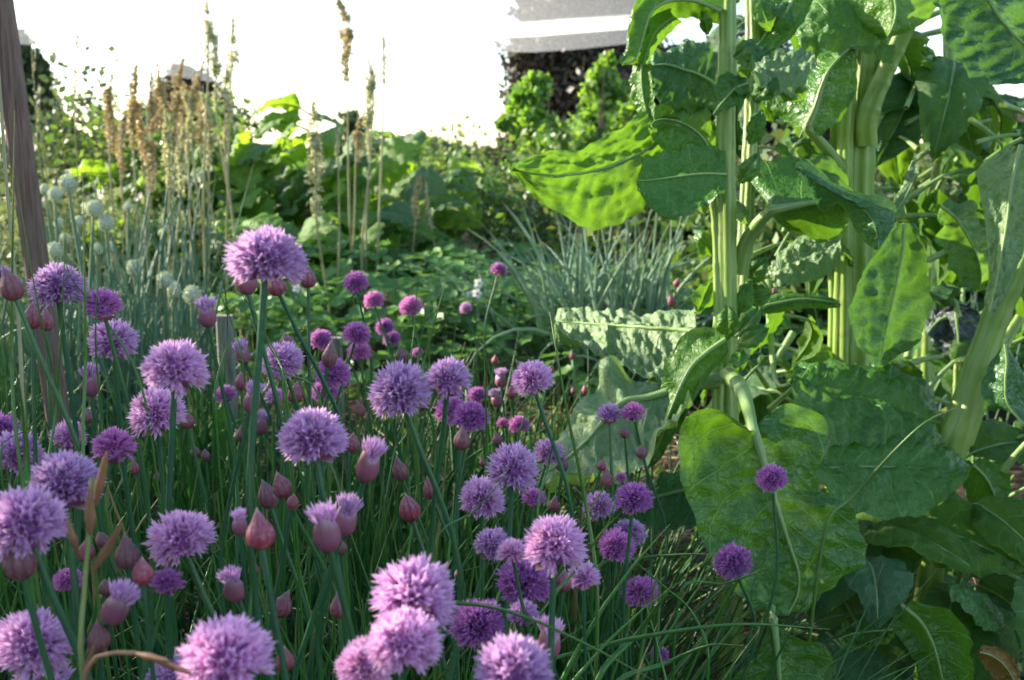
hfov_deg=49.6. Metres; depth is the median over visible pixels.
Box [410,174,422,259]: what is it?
seed stalk
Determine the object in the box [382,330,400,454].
chive flower
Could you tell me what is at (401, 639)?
chive flower
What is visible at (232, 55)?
seed stalk
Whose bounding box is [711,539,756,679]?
chive flower
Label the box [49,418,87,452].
chive flower
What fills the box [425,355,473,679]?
chive flower
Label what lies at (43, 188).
seeding onion
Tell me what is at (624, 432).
chive bud
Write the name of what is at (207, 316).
bud
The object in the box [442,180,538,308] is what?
shrub
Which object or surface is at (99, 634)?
chive bud
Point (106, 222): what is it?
seeding onion
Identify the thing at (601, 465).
chive bud
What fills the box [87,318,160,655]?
chive flower
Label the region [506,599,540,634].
chive flower
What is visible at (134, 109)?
seed stalk
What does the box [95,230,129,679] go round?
chive leaf
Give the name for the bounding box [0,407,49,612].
chive leaf
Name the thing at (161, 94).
seed stalk
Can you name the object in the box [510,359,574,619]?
chive flower
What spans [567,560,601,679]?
chive flower
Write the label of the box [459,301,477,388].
chive flower
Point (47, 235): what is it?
seeding onion
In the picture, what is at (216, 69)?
seed stalk
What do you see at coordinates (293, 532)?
chive leaf
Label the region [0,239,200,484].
onion clump
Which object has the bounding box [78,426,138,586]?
chive flower
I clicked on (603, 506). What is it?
chive flower
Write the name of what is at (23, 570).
chive bud
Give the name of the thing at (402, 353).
chive bud
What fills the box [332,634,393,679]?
chive flower
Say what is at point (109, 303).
chive flower
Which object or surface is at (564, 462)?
chive bud
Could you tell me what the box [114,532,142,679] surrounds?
chive bud
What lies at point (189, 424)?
chive bud
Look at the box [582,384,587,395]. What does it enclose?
chive bud
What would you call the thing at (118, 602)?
chive flower
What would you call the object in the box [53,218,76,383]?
seeding onion
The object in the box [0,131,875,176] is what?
woods
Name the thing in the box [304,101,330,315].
seed stalk
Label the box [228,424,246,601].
chive bud
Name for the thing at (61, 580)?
chive flower
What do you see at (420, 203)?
shrub
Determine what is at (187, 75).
tree
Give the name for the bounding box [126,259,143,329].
seeding onion
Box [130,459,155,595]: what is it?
chive bud
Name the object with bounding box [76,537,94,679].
chive bud
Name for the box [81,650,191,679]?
dry grass
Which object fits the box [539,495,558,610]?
chive bud
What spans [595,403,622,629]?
chive flower
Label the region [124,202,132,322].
seeding onion
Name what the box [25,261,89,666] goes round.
chive flower
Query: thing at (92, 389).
chive flower
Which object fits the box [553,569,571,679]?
chive bud
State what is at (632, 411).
chive flower
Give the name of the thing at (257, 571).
chive bud
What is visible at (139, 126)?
seed stalk
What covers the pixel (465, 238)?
shrub
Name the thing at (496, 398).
chive flower
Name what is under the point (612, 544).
chive flower
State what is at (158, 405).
chive flower
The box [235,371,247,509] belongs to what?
chive bud
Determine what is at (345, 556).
chive leaf
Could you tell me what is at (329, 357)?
chive bud
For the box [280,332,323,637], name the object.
chive bud
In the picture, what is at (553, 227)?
shrub
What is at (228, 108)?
seed stalk
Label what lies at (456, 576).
chive bud
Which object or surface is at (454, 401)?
chive flower
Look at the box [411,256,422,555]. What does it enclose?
chive leaf
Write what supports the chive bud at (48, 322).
on the ground at (1016, 469)
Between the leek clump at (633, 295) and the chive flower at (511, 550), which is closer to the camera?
the chive flower at (511, 550)
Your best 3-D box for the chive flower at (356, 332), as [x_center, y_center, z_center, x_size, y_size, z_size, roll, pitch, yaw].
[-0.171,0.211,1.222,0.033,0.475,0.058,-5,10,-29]
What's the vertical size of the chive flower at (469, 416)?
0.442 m
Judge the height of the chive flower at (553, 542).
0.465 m
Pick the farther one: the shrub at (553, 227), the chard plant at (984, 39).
the shrub at (553, 227)
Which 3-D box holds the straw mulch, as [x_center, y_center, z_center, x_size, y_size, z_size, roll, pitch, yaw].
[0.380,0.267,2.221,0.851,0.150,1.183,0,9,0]
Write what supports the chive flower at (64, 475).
on the ground at (1016, 469)
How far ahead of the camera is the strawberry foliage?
3.15 m
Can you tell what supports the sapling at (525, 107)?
on the ground at (1016, 469)
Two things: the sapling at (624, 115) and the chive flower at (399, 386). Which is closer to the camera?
the chive flower at (399, 386)
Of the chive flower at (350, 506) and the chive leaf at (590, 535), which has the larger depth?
the chive leaf at (590, 535)
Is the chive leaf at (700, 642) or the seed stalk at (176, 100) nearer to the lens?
the chive leaf at (700, 642)
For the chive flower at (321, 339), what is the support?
on the ground at (1016, 469)
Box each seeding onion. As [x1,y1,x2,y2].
[39,183,69,346]
[41,200,52,260]
[46,186,63,365]
[47,241,63,320]
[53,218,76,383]
[57,172,110,499]
[59,233,76,380]
[75,215,84,300]
[85,199,102,341]
[94,243,103,432]
[96,213,121,362]
[109,241,118,296]
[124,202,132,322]
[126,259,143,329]
[156,270,180,469]
[167,281,181,337]
[182,284,201,487]
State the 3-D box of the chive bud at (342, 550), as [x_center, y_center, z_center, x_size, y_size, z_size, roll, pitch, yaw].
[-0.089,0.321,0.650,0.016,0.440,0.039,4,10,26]
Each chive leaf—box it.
[0,324,41,679]
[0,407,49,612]
[10,110,42,609]
[15,174,118,676]
[25,375,46,679]
[43,183,68,673]
[64,226,173,654]
[81,174,111,679]
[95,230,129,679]
[198,256,264,628]
[208,258,301,679]
[210,287,305,675]
[217,356,336,679]
[247,460,251,626]
[275,436,350,616]
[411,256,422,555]
[414,274,432,485]
[415,271,448,675]
[432,460,510,679]
[443,275,466,656]
[451,600,651,679]
[483,334,487,599]
[486,366,546,539]
[534,395,558,641]
[548,508,625,615]
[549,312,598,679]
[556,623,829,659]
[589,553,718,679]
[595,584,672,679]
[616,643,743,679]
[623,551,709,679]
[669,574,742,679]
[671,560,780,679]
[807,407,956,640]
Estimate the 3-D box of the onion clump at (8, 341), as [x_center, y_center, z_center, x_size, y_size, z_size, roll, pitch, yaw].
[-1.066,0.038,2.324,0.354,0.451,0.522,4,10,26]
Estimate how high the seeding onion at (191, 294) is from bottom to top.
0.422 m
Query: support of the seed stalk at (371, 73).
on the ground at (1016, 469)
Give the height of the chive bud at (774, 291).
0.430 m
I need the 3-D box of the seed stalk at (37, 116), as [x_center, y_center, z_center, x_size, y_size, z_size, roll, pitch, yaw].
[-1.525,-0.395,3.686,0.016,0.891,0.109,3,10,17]
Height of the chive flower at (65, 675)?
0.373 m
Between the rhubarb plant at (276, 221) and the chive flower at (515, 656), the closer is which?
the chive flower at (515, 656)
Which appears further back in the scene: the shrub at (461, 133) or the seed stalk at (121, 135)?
the shrub at (461, 133)
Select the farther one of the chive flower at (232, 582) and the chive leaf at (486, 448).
the chive leaf at (486, 448)
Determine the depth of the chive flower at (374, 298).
1.64 m
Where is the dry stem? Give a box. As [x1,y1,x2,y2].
[0,76,40,581]
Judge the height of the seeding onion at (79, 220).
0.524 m
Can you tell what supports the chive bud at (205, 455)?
on the ground at (1016, 469)
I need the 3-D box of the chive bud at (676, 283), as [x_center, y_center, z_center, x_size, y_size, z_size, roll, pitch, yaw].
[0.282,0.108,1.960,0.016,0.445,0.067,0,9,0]
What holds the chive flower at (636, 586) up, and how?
on the ground at (1016, 469)
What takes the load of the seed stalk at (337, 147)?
on the ground at (1016, 469)
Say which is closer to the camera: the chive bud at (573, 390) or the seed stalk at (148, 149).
the chive bud at (573, 390)
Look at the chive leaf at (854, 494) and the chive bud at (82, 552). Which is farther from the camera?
the chive leaf at (854, 494)
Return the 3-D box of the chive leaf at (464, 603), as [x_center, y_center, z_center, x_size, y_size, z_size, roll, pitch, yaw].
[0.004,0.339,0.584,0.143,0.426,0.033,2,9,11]
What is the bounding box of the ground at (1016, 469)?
[0,175,1023,679]
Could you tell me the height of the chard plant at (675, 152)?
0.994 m
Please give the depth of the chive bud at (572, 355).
2.19 m
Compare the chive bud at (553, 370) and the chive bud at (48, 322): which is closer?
the chive bud at (48, 322)
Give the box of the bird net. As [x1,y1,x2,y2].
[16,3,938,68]
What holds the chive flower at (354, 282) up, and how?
on the ground at (1016, 469)
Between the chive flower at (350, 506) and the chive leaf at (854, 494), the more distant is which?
the chive leaf at (854, 494)
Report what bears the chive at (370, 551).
on the ground at (1016, 469)
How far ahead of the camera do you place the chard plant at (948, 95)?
1.76 m
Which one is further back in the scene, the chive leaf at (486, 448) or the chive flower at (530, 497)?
the chive flower at (530, 497)
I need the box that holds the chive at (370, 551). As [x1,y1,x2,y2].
[0,225,969,679]
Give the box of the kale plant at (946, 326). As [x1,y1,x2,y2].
[924,300,979,392]
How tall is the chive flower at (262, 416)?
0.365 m
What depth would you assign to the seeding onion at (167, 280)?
2.21 m
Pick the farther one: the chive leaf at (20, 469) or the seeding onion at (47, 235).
the seeding onion at (47, 235)
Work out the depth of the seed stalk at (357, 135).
3.90 m
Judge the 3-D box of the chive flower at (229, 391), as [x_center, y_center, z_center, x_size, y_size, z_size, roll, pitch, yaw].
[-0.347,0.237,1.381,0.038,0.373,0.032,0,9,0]
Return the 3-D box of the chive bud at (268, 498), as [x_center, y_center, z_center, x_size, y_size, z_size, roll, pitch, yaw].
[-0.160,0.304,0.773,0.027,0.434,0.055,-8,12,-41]
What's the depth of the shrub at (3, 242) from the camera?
3.96 m
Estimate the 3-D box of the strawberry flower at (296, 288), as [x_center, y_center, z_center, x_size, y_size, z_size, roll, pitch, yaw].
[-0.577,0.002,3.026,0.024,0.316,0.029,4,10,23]
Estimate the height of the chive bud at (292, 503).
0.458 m
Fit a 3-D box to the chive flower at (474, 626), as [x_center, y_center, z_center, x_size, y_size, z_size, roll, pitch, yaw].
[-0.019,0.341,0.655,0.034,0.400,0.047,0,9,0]
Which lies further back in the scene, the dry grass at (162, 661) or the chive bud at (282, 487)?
the chive bud at (282, 487)
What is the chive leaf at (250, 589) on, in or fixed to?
on the ground at (1016, 469)
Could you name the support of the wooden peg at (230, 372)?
on the ground at (1016, 469)
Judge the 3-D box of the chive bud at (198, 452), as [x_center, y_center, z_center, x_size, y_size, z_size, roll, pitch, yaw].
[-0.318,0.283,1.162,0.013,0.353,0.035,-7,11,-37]
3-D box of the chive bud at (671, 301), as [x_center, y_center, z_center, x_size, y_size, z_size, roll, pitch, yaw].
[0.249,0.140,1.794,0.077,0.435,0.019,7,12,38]
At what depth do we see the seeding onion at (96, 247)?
2.27 m
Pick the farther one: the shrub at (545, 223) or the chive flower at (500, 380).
the shrub at (545, 223)
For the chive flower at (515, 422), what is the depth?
1.26 m
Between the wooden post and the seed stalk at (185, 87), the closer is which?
the wooden post
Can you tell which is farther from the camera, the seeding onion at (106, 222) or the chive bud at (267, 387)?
the seeding onion at (106, 222)
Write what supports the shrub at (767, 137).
on the ground at (1016, 469)
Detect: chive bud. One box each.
[0,266,107,679]
[2,539,54,679]
[24,301,46,610]
[40,307,64,526]
[74,407,94,679]
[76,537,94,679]
[87,619,110,679]
[95,531,147,651]
[98,579,118,679]
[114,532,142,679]
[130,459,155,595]
[131,556,155,679]
[153,471,163,569]
[181,411,209,589]
[190,445,206,557]
[201,449,215,591]
[217,569,241,616]
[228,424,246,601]
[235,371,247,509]
[246,507,288,679]
[248,565,258,631]
[258,479,313,679]
[263,493,298,679]
[265,383,270,484]
[266,590,291,631]
[267,277,350,679]
[272,471,343,638]
[275,645,294,670]
[276,381,302,668]
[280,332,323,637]
[300,265,322,656]
[304,339,340,654]
[330,591,343,655]
[338,540,346,646]
[339,432,359,559]
[355,399,382,563]
[392,455,428,679]
[396,345,436,559]
[399,493,459,679]
[423,475,465,601]
[424,570,457,679]
[447,425,469,661]
[479,457,506,596]
[488,355,497,456]
[492,431,520,539]
[506,385,521,539]
[537,455,567,636]
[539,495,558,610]
[541,368,554,463]
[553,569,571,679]
[569,350,577,402]
[571,386,575,405]
[578,459,607,679]
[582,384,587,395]
[600,467,612,679]
[615,426,629,679]
[636,444,668,679]
[646,294,675,484]
[670,277,679,471]
[760,288,777,351]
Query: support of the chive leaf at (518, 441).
on the ground at (1016, 469)
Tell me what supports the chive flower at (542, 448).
on the ground at (1016, 469)
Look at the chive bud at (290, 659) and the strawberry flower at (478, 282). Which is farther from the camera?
the strawberry flower at (478, 282)
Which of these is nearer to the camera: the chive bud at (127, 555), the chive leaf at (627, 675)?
the chive bud at (127, 555)
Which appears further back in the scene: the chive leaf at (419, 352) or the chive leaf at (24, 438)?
the chive leaf at (419, 352)
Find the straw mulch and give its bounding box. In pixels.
[501,402,975,583]
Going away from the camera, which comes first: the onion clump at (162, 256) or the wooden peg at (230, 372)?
the wooden peg at (230, 372)
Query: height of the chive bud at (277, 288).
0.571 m
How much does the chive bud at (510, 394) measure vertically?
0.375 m
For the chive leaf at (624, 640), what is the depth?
0.80 m
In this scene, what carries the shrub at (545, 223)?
on the ground at (1016, 469)
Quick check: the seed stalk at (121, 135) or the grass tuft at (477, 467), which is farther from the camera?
the seed stalk at (121, 135)
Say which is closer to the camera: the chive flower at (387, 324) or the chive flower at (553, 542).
the chive flower at (553, 542)
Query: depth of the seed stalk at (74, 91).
3.80 m
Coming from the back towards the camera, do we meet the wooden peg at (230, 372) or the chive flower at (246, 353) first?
the wooden peg at (230, 372)
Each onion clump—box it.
[0,216,76,453]
[0,218,304,487]
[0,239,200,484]
[0,252,139,420]
[2,145,253,431]
[14,202,181,408]
[142,300,293,461]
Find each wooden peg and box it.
[216,314,243,539]
[329,336,345,497]
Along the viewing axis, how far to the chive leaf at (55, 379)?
0.64 m
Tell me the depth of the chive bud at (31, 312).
0.77 m
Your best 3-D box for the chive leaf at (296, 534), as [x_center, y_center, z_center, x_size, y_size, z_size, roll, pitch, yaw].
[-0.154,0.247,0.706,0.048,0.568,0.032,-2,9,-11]
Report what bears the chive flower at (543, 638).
on the ground at (1016, 469)
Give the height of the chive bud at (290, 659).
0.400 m
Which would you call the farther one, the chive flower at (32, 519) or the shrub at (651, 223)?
the shrub at (651, 223)
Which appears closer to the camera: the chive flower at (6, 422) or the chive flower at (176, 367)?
the chive flower at (176, 367)
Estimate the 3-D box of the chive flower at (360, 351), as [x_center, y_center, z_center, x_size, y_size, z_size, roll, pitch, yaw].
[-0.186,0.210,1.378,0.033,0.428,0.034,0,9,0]
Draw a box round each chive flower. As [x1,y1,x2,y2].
[0,265,20,488]
[0,410,46,553]
[0,430,44,678]
[0,481,92,679]
[0,605,73,679]
[9,662,75,679]
[24,448,107,655]
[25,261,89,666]
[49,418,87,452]
[51,567,81,665]
[68,576,141,679]
[78,362,132,679]
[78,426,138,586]
[81,286,153,651]
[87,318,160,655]
[126,386,186,652]
[137,650,184,679]
[138,337,211,671]
[140,565,186,679]
[141,509,218,622]
[174,610,276,679]
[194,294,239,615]
[213,384,245,618]
[216,563,275,679]
[219,378,268,617]
[221,223,309,679]
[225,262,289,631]
[229,506,257,679]
[231,336,276,585]
[256,409,270,506]
[261,340,320,656]
[265,387,307,572]
[275,405,350,645]
[292,491,363,679]
[302,496,355,642]
[304,357,351,627]
[311,328,332,495]
[311,382,339,464]
[314,434,389,679]
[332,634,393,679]
[333,321,371,603]
[342,270,372,450]
[346,342,373,496]
[359,604,444,679]
[363,290,392,494]
[367,357,463,679]
[368,552,459,679]
[375,317,397,542]
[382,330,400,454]
[397,295,426,485]
[412,347,423,489]
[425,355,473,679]
[433,396,472,662]
[447,597,506,655]
[452,400,491,679]
[452,525,509,679]
[458,474,505,679]
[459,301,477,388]
[466,386,487,472]
[472,629,555,679]
[484,263,506,434]
[484,440,539,635]
[488,387,511,594]
[493,555,549,634]
[494,366,507,529]
[495,537,532,642]
[496,418,513,537]
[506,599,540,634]
[508,415,529,509]
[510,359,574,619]
[520,513,589,678]
[521,487,545,639]
[524,438,565,626]
[532,613,565,666]
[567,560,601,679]
[581,490,618,677]
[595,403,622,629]
[597,527,636,674]
[608,471,627,679]
[612,518,648,679]
[613,481,653,679]
[620,575,658,677]
[621,401,653,652]
[650,646,668,670]
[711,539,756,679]
[739,461,787,679]
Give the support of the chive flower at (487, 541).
on the ground at (1016, 469)
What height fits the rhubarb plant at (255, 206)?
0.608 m
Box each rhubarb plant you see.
[65,200,318,327]
[69,144,321,287]
[99,210,392,339]
[130,104,423,249]
[188,92,485,260]
[210,200,478,323]
[276,130,511,267]
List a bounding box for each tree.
[6,29,67,180]
[120,63,251,151]
[336,108,366,155]
[417,155,482,174]
[489,130,520,168]
[490,0,920,161]
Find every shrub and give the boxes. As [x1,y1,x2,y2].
[0,45,158,268]
[0,79,146,190]
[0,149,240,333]
[0,150,120,345]
[35,71,310,306]
[341,115,497,200]
[359,174,503,261]
[371,127,527,232]
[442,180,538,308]
[457,230,508,315]
[459,156,603,311]
[476,106,710,324]
[477,113,606,236]
[579,123,795,269]
[583,128,984,379]
[755,132,1023,367]
[876,146,1021,364]
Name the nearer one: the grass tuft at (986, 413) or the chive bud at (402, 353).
the chive bud at (402, 353)
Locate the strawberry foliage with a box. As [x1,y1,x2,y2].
[194,222,1023,414]
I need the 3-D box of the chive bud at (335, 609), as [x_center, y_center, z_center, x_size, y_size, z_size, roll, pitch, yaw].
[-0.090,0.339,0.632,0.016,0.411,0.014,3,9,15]
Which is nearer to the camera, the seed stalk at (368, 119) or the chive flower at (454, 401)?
the chive flower at (454, 401)
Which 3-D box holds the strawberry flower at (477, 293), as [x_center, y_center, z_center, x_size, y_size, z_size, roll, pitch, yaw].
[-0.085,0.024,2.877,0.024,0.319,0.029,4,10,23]
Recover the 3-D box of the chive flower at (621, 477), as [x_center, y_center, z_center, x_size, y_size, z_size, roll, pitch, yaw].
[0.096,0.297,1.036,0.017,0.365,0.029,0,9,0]
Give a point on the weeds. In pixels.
(659, 468)
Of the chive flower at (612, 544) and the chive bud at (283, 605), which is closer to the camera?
the chive bud at (283, 605)
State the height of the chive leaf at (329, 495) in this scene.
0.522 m
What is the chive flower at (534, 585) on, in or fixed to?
on the ground at (1016, 469)
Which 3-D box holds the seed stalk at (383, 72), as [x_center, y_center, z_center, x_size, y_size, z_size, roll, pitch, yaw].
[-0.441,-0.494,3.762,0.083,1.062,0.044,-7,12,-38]
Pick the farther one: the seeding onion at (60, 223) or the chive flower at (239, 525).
the seeding onion at (60, 223)
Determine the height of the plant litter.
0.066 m
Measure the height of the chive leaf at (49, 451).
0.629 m
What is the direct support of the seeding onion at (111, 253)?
on the ground at (1016, 469)
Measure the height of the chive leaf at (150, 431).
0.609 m
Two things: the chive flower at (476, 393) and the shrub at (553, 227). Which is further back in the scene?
the shrub at (553, 227)
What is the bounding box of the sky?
[0,0,1023,157]
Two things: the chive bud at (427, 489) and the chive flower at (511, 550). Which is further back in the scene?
the chive bud at (427, 489)
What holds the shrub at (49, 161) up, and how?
on the ground at (1016, 469)
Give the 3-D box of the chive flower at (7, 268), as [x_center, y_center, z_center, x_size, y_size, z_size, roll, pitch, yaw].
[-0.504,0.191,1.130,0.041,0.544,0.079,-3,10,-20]
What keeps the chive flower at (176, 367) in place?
on the ground at (1016, 469)
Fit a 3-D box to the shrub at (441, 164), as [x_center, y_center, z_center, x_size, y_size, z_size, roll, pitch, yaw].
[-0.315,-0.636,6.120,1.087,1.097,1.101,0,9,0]
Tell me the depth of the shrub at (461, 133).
6.56 m
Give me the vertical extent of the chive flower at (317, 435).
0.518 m
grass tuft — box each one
[294,356,672,523]
[425,387,698,573]
[815,283,1023,422]
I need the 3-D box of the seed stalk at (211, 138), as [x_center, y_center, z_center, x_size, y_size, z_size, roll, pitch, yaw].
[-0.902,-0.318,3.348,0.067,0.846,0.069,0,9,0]
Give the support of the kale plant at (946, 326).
on the ground at (1016, 469)
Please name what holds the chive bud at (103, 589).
on the ground at (1016, 469)
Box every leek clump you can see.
[412,193,803,398]
[417,248,640,393]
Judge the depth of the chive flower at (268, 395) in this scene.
1.41 m
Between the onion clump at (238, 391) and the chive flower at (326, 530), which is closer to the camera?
the chive flower at (326, 530)
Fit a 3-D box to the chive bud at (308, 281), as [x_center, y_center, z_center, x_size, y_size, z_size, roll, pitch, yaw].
[-0.169,0.212,0.960,0.014,0.556,0.025,-1,9,-8]
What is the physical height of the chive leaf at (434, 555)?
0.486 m
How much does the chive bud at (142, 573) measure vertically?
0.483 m
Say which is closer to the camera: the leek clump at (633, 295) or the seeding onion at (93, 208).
the seeding onion at (93, 208)
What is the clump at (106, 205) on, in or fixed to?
on the ground at (1016, 469)
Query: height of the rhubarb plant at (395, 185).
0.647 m
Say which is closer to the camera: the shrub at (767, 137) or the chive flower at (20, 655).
the chive flower at (20, 655)
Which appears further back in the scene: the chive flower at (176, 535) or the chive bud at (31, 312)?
the chive bud at (31, 312)
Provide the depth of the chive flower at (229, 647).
0.41 m
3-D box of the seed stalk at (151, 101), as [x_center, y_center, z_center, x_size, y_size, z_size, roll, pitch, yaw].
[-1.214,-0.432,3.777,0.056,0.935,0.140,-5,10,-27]
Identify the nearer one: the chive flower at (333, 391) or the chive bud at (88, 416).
the chive bud at (88, 416)
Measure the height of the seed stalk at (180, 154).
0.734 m
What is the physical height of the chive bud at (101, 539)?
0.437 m
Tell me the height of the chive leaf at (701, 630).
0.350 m
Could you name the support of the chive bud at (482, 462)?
on the ground at (1016, 469)
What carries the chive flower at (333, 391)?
on the ground at (1016, 469)
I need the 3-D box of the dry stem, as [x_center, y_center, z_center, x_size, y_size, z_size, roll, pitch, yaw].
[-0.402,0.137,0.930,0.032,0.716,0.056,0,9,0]
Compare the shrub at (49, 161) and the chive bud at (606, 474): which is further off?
the shrub at (49, 161)
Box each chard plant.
[509,0,1023,679]
[700,0,1023,679]
[836,0,1023,679]
[874,28,1023,498]
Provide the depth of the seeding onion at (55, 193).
2.60 m
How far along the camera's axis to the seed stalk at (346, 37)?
3.70 m
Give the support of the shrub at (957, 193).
on the ground at (1016, 469)
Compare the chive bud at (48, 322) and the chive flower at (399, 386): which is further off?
the chive bud at (48, 322)
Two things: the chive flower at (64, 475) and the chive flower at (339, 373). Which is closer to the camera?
the chive flower at (64, 475)
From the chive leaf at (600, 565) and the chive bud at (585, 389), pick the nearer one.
the chive leaf at (600, 565)
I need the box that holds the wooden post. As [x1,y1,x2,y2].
[0,0,74,456]
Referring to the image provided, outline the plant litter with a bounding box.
[49,382,578,597]
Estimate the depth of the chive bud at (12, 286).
0.61 m
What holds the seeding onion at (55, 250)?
on the ground at (1016, 469)
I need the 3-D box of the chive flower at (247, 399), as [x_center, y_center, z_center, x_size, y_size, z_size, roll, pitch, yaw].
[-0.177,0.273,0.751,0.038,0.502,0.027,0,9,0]
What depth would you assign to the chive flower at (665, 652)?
0.98 m
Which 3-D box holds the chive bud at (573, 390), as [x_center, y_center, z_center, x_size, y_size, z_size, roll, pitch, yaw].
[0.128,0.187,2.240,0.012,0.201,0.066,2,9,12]
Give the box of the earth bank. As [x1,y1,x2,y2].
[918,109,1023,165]
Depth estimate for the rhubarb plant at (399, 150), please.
4.58 m
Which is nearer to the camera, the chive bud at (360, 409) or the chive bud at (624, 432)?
the chive bud at (624, 432)
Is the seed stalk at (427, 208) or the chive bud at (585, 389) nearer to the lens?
the chive bud at (585, 389)
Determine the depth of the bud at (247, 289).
0.81 m
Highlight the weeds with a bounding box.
[29,362,1023,618]
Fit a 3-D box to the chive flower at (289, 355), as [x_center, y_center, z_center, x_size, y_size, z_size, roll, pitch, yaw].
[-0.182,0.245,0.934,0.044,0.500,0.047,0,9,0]
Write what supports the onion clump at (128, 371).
on the ground at (1016, 469)
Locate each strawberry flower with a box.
[292,283,300,376]
[466,290,473,374]
[472,288,481,386]
[474,278,483,383]
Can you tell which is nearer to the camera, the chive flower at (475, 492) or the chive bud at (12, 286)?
the chive bud at (12, 286)
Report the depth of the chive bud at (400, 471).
0.87 m
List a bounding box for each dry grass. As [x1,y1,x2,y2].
[66,451,122,679]
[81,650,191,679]
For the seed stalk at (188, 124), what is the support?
on the ground at (1016, 469)
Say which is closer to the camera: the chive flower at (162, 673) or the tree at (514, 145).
the chive flower at (162, 673)
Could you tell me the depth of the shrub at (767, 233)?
3.40 m
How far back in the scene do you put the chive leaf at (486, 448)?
0.86 m
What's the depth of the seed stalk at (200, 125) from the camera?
3.90 m
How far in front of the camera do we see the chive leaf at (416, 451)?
1.01 m
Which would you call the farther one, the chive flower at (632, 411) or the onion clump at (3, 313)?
the onion clump at (3, 313)
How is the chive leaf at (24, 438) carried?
on the ground at (1016, 469)
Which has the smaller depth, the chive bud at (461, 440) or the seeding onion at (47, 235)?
the chive bud at (461, 440)
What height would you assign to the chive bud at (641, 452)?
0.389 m
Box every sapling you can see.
[493,70,582,159]
[565,49,630,150]
[598,93,638,139]
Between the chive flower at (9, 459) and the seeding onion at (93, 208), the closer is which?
the chive flower at (9, 459)
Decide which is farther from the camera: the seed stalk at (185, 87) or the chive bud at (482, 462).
the seed stalk at (185, 87)
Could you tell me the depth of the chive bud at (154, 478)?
1.05 m
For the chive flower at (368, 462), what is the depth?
0.60 m
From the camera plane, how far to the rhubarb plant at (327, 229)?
3.81 m
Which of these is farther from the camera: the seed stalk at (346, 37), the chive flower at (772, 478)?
the seed stalk at (346, 37)
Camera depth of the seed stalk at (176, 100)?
3.69 m
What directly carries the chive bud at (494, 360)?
on the ground at (1016, 469)
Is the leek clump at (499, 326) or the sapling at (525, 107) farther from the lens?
the sapling at (525, 107)
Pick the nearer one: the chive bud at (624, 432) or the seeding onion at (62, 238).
the chive bud at (624, 432)
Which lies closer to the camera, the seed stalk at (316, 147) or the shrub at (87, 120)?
the seed stalk at (316, 147)
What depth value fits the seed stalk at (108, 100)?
3.59 m
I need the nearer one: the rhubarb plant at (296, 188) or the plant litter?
the plant litter
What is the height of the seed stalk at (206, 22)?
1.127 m
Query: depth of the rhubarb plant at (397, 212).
4.24 m
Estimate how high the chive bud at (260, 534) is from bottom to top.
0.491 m
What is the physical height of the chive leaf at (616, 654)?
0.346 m
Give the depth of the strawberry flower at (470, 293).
3.10 m
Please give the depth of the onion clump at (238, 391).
2.35 m
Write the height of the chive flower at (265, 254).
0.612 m
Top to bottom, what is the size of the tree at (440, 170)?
0.950 m
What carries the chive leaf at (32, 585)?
on the ground at (1016, 469)
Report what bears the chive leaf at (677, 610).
on the ground at (1016, 469)
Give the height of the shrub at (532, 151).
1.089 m
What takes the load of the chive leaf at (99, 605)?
on the ground at (1016, 469)
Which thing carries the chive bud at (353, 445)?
on the ground at (1016, 469)
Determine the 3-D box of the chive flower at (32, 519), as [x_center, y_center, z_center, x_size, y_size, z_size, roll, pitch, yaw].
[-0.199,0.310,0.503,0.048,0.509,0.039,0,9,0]
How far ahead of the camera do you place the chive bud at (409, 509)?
0.67 m
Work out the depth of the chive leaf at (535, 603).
0.67 m
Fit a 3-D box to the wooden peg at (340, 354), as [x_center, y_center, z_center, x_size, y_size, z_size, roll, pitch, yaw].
[-0.333,0.159,2.126,0.031,0.331,0.025,0,9,0]
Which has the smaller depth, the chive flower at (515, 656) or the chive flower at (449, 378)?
the chive flower at (515, 656)
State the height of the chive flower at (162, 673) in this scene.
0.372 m
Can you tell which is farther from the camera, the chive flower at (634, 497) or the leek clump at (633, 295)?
the leek clump at (633, 295)
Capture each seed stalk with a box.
[30,35,52,226]
[36,84,66,320]
[71,18,81,246]
[101,74,122,291]
[114,119,133,283]
[122,64,144,246]
[128,91,154,221]
[140,106,163,268]
[145,71,160,289]
[152,63,172,216]
[161,110,174,275]
[167,57,185,255]
[168,127,186,339]
[177,80,216,345]
[181,91,197,349]
[183,59,205,239]
[193,85,220,253]
[198,0,214,334]
[198,92,218,363]
[205,24,245,376]
[220,68,252,370]
[221,17,240,300]
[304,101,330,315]
[334,127,341,315]
[335,0,355,306]
[341,110,365,331]
[360,76,377,310]
[364,55,377,310]
[372,34,389,348]
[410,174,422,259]
[424,182,436,252]
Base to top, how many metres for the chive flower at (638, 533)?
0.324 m
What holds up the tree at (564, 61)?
on the ground at (1016, 469)
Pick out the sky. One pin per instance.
(455, 79)
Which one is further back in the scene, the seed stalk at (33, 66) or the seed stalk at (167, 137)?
the seed stalk at (33, 66)
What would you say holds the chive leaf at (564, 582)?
on the ground at (1016, 469)
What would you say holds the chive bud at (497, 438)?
on the ground at (1016, 469)
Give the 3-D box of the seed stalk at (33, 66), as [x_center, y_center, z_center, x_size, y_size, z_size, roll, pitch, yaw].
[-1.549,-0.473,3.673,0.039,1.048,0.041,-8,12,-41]
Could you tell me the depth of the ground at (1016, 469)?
2.69 m
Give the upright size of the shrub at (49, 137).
1.434 m
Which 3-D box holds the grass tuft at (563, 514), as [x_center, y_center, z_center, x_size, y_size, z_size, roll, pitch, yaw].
[0.094,0.213,1.803,0.631,0.270,0.622,4,10,22]

